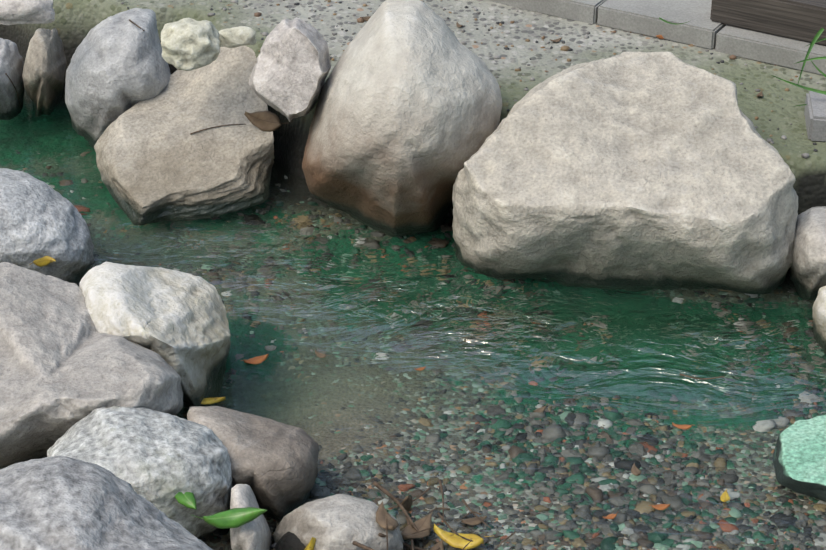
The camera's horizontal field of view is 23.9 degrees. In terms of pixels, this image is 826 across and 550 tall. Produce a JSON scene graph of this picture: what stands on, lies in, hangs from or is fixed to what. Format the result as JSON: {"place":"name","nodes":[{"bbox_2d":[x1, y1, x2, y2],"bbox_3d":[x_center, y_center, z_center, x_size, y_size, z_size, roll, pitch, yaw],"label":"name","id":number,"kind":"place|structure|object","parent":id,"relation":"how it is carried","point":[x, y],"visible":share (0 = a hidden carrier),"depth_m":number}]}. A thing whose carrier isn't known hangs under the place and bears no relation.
{"place":"outdoors","nodes":[
{"label":"outdoors","id":0,"kind":"place"},
{"bbox_2d":[0,81,825,549],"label":"water","id":1,"kind":"structure","parent":0,"point":[294,271],"depth_m":3.71},
{"bbox_2d":[201,397,225,403],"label":"yellow leaf","id":2,"kind":"object","parent":1,"relation":"on","point":[210,400],"visible":0.75,"depth_m":3.62},
{"bbox_2d":[230,484,271,549],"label":"rock","id":3,"kind":"object","parent":1,"relation":"on","point":[254,534],"visible":0.75,"depth_m":3.10},
{"bbox_2d":[192,507,266,528],"bbox_3d":[-0.286,0.378,3.056,0.119,0.028,0.033,-10,65,1],"label":"green leaf","id":4,"kind":"object","parent":3,"relation":"on","point":[234,517],"visible":1,"depth_m":3.06},
{"bbox_2d":[187,406,317,521],"bbox_3d":[-0.283,0.327,3.353,0.254,0.209,0.228,8,31,14],"label":"boulder","id":5,"kind":"object","parent":1,"relation":"on","point":[274,465],"visible":0.69,"depth_m":3.27},
{"bbox_2d":[241,354,268,363],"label":"fallen leaf","id":6,"kind":"object","parent":1,"relation":"on","point":[257,360],"visible":1,"depth_m":3.75},
{"bbox_2d":[315,350,328,357],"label":"leaf","id":7,"kind":"object","parent":1,"relation":"on","point":[320,355],"visible":1,"depth_m":3.76},
{"bbox_2d":[273,494,403,549],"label":"boulder","id":8,"kind":"object","parent":1,"relation":"on","point":[339,522],"visible":0.9,"depth_m":3.17},
{"bbox_2d":[304,537,315,549],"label":"yellow leaf","id":9,"kind":"object","parent":8,"relation":"on","point":[310,545],"visible":1,"depth_m":3.14},
{"bbox_2d":[386,516,387,549],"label":"twig","id":10,"kind":"object","parent":8,"relation":"on","point":[387,532],"visible":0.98,"depth_m":3.14},
{"bbox_2d":[376,501,398,530],"bbox_3d":[-0.041,0.396,3.168,0.037,0.018,0.083,5,28,-24],"label":"dead leaf","id":11,"kind":"object","parent":8,"relation":"on","point":[382,513],"visible":0.98,"depth_m":3.17},
{"bbox_2d":[378,485,408,500],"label":"twig","id":12,"kind":"object","parent":1,"relation":"on","point":[389,495],"visible":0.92,"depth_m":3.34},
{"bbox_2d":[373,481,423,539],"bbox_3d":[-0.022,0.396,3.325,0.018,0.020,0.183,-14,33,-23],"label":"twig pile","id":13,"kind":"object","parent":1,"relation":"on","point":[396,501],"visible":0.96,"depth_m":3.33},
{"bbox_2d":[401,495,411,507],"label":"leaf","id":14,"kind":"object","parent":1,"relation":"on","point":[405,503],"visible":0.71,"depth_m":3.34},
{"bbox_2d":[406,510,413,549],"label":"twig pile","id":15,"kind":"object","parent":1,"relation":"on","point":[412,544],"visible":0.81,"depth_m":3.23},
{"bbox_2d":[391,487,430,508],"bbox_3d":[-0.001,0.386,3.357,0.089,0.004,0.011,-24,38,-35],"label":"twig","id":16,"kind":"object","parent":1,"relation":"on","point":[425,491],"visible":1,"depth_m":3.37},
{"bbox_2d":[401,512,432,539],"bbox_3d":[0.005,0.424,3.260,0.045,0.021,0.095,17,34,27],"label":"dead leaf","id":17,"kind":"object","parent":1,"relation":"on","point":[423,523],"visible":0.94,"depth_m":3.27},
{"bbox_2d":[378,533,471,549],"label":"twig pile","id":18,"kind":"object","parent":1,"relation":"on","point":[405,544],"visible":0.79,"depth_m":3.22},
{"bbox_2d":[430,540,443,549],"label":"leaf","id":19,"kind":"object","parent":1,"relation":"on","point":[440,544],"visible":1,"depth_m":3.25},
{"bbox_2d":[424,507,449,516],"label":"twig","id":20,"kind":"object","parent":1,"relation":"on","point":[438,508],"visible":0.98,"depth_m":3.32},
{"bbox_2d":[438,479,443,520],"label":"twig","id":21,"kind":"object","parent":1,"relation":"on","point":[440,484],"visible":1,"depth_m":3.37},
{"bbox_2d":[437,512,484,545],"bbox_3d":[0.073,0.429,3.270,0.023,0.014,0.124,-21,36,-32],"label":"twig pile","id":22,"kind":"object","parent":1,"relation":"on","point":[444,521],"visible":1,"depth_m":3.26},
{"bbox_2d":[433,524,489,549],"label":"yellow leaf","id":23,"kind":"object","parent":1,"relation":"on","point":[453,540],"visible":1,"depth_m":3.25},
{"bbox_2d":[457,516,486,524],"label":"leaf","id":24,"kind":"object","parent":1,"relation":"on","point":[473,521],"visible":0.96,"depth_m":3.30},
{"bbox_2d":[464,511,481,516],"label":"twig","id":25,"kind":"object","parent":1,"relation":"on","point":[473,512],"visible":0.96,"depth_m":3.30},
{"bbox_2d":[462,499,490,528],"bbox_3d":[0.106,0.406,3.305,0.007,0.004,0.092,-16,34,-25],"label":"twig","id":26,"kind":"object","parent":1,"relation":"on","point":[467,506],"visible":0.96,"depth_m":3.31},
{"bbox_2d":[494,532,515,549],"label":"twig","id":27,"kind":"object","parent":1,"relation":"on","point":[505,539],"visible":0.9,"depth_m":3.24},
{"bbox_2d":[533,405,546,412],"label":"leaf","id":28,"kind":"object","parent":1,"relation":"on","point":[540,409],"visible":1,"depth_m":3.60},
{"bbox_2d":[603,512,617,518],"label":"leaf","id":29,"kind":"object","parent":1,"relation":"on","point":[611,516],"visible":1,"depth_m":3.32},
{"bbox_2d":[649,504,669,509],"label":"leaf","id":30,"kind":"object","parent":1,"relation":"on","point":[661,506],"visible":1,"depth_m":3.34},
{"bbox_2d":[672,422,691,428],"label":"leaf","id":31,"kind":"object","parent":1,"relation":"on","point":[682,426],"visible":1,"depth_m":3.55},
{"bbox_2d":[679,373,723,379],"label":"twig","id":32,"kind":"object","parent":1,"relation":"on","point":[699,378],"visible":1,"depth_m":3.69},
{"bbox_2d":[720,489,729,501],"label":"leaf","id":33,"kind":"object","parent":1,"relation":"on","point":[724,497],"visible":1,"depth_m":3.36},
{"bbox_2d":[775,415,825,500],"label":"rock","id":34,"kind":"object","parent":1,"relation":"on","point":[800,461],"visible":0.88,"depth_m":3.42},
{"bbox_2d":[790,206,825,297],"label":"rock","id":35,"kind":"object","parent":1,"relation":"on","point":[808,272],"visible":0.69,"depth_m":3.90},
{"bbox_2d":[813,286,825,349],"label":"rock","id":36,"kind":"object","parent":1,"relation":"on","point":[819,315],"visible":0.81,"depth_m":3.77},
{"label":"boulder","id":37,"kind":"object","parent":1,"relation":"on","visible":0},
{"bbox_2d":[352,541,373,549],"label":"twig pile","id":38,"kind":"object","parent":37,"relation":"on","point":[360,545],"visible":0.95,"depth_m":3.11},
{"bbox_2d":[0,0,825,549],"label":"ground","id":39,"kind":"structure","parent":0,"point":[74,22],"depth_m":4.53},
{"bbox_2d":[0,38,24,118],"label":"rock","id":40,"kind":"object","parent":39,"relation":"on","point":[11,62],"visible":0.92,"depth_m":4.65},
{"bbox_2d":[5,73,20,107],"bbox_3d":[-0.950,-0.440,4.660,0.013,0.129,0.086,3,30,5],"label":"twig","id":41,"kind":"object","parent":40,"relation":"attached to","point":[14,87],"visible":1,"depth_m":4.63},
{"bbox_2d":[0,0,54,24],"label":"rock","id":42,"kind":"object","parent":39,"relation":"on","point":[13,12],"visible":1,"depth_m":4.31},
{"bbox_2d":[22,28,66,115],"bbox_3d":[-0.887,-0.495,4.716,0.092,0.242,0.279,9,30,-4],"label":"rock","id":43,"kind":"object","parent":39,"relation":"on","point":[44,70],"visible":0.96,"depth_m":4.62},
{"bbox_2d":[0,168,93,283],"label":"boulder","id":44,"kind":"object","parent":39,"relation":"on","point":[39,219],"visible":0.69,"depth_m":3.90},
{"bbox_2d":[30,256,55,266],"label":"yellow leaf","id":45,"kind":"object","parent":44,"relation":"attached to","point":[43,261],"visible":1,"depth_m":3.88},
{"bbox_2d":[0,262,182,468],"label":"boulder","id":46,"kind":"object","parent":39,"relation":"on","point":[65,365],"visible":0.75,"depth_m":3.33},
{"bbox_2d":[0,456,212,549],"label":"boulder","id":47,"kind":"object","parent":39,"relation":"on","point":[58,503],"visible":1,"depth_m":2.53},
{"bbox_2d":[65,8,170,144],"bbox_3d":[-0.696,-0.456,4.594,0.254,0.351,0.380,-10,31,-16],"label":"boulder","id":48,"kind":"object","parent":39,"relation":"on","point":[118,66],"visible":0.75,"depth_m":4.44},
{"bbox_2d":[129,19,160,42],"bbox_3d":[-0.628,-0.566,4.591,0.041,0.168,0.295,1,30,1],"label":"twig","id":49,"kind":"object","parent":48,"relation":"on","point":[137,26],"visible":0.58,"depth_m":4.44},
{"bbox_2d":[47,406,231,537],"bbox_3d":[-0.452,0.334,3.225,0.302,0.210,0.267,-5,30,-8],"label":"boulder","id":50,"kind":"object","parent":39,"relation":"on","point":[159,460],"visible":0.62,"depth_m":3.15},
{"bbox_2d":[175,492,196,509],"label":"green leaf","id":51,"kind":"object","parent":50,"relation":"on","point":[187,499],"visible":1,"depth_m":3.10},
{"bbox_2d":[79,262,230,406],"bbox_3d":[-0.497,0.117,3.682,0.290,0.306,0.333,14,33,22],"label":"boulder","id":52,"kind":"object","parent":39,"relation":"on","point":[177,321],"visible":0.71,"depth_m":3.59},
{"bbox_2d":[94,46,274,222],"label":"boulder","id":53,"kind":"structure","parent":39,"relation":"on","point":[155,159],"depth_m":4.33},
{"bbox_2d":[160,18,219,70],"bbox_3d":[-0.484,-0.505,4.243,0.133,0.102,0.127,1,30,1],"label":"white rock","id":54,"kind":"object","parent":53,"relation":"on","point":[188,44],"visible":1,"depth_m":4.20},
{"bbox_2d":[190,124,243,134],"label":"twig","id":55,"kind":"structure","parent":53,"relation":"on","point":[214,127],"depth_m":4.36},
{"bbox_2d":[219,26,255,47],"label":"tan rock","id":56,"kind":"object","parent":53,"relation":"on","point":[234,37],"visible":0.94,"depth_m":4.31},
{"bbox_2d":[244,111,280,131],"bbox_3d":[-0.328,-0.346,4.352,0.101,0.020,0.051,16,68,-5],"label":"dead leaf","id":57,"kind":"object","parent":53,"relation":"on","point":[269,121],"visible":1,"depth_m":4.35},
{"bbox_2d":[249,17,330,121],"bbox_3d":[-0.264,-0.444,4.214,0.181,0.238,0.276,-3,30,-5],"label":"rock","id":58,"kind":"object","parent":39,"relation":"on","point":[290,70],"visible":1,"depth_m":4.13},
{"bbox_2d":[360,16,370,20],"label":"leaf","id":59,"kind":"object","parent":39,"relation":"on","point":[366,18],"depth_m":4.65},
{"bbox_2d":[302,0,501,233],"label":"boulder","id":60,"kind":"object","parent":39,"relation":"on","point":[405,122],"visible":0.83,"depth_m":4.03},
{"bbox_2d":[121,0,819,157],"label":"bank grit","id":61,"kind":"object","parent":39,"relation":"on","point":[565,48],"visible":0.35,"depth_m":4.54},
{"bbox_2d":[486,0,606,23],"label":"paver","id":62,"kind":"object","parent":39,"relation":"on","point":[585,11],"visible":0.9,"depth_m":4.64},
{"bbox_2d":[452,52,797,293],"bbox_3d":[0.442,-0.188,4.091,0.728,0.493,0.567,5,30,8],"label":"boulder","id":63,"kind":"object","parent":39,"relation":"on","point":[660,169],"visible":0.88,"depth_m":3.90},
{"bbox_2d":[597,0,725,48],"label":"paver","id":64,"kind":"object","parent":39,"relation":"on","point":[701,28],"visible":0.76,"depth_m":4.55},
{"bbox_2d":[659,17,825,106],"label":"grass","id":65,"kind":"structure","parent":39,"relation":"on","point":[817,35],"depth_m":4.16},
{"bbox_2d":[715,25,825,74],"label":"paver","id":66,"kind":"object","parent":39,"relation":"on","point":[766,48],"visible":0.55,"depth_m":4.42},
{"bbox_2d":[804,91,825,140],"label":"concrete brick","id":67,"kind":"object","parent":39,"relation":"on","point":[815,112],"visible":1,"depth_m":4.11},
{"bbox_2d":[270,543,760,549],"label":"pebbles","id":68,"kind":"object","parent":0,"point":[272,546],"depth_m":3.21},
{"bbox_2d":[631,463,640,475],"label":"leaf","id":69,"kind":"object","parent":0,"point":[635,471],"visible":1,"depth_m":3.43},
{"bbox_3d":[1.933,-0.259,3.998,0.295,0.050,0.295,16,34,26],"label":"paver","id":70,"kind":"object","parent":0,"visible":0},
{"bbox_2d":[710,0,825,45],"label":"timber board","id":71,"kind":"object","parent":70,"relation":"on","point":[803,20],"visible":1,"depth_m":4.42}
]}

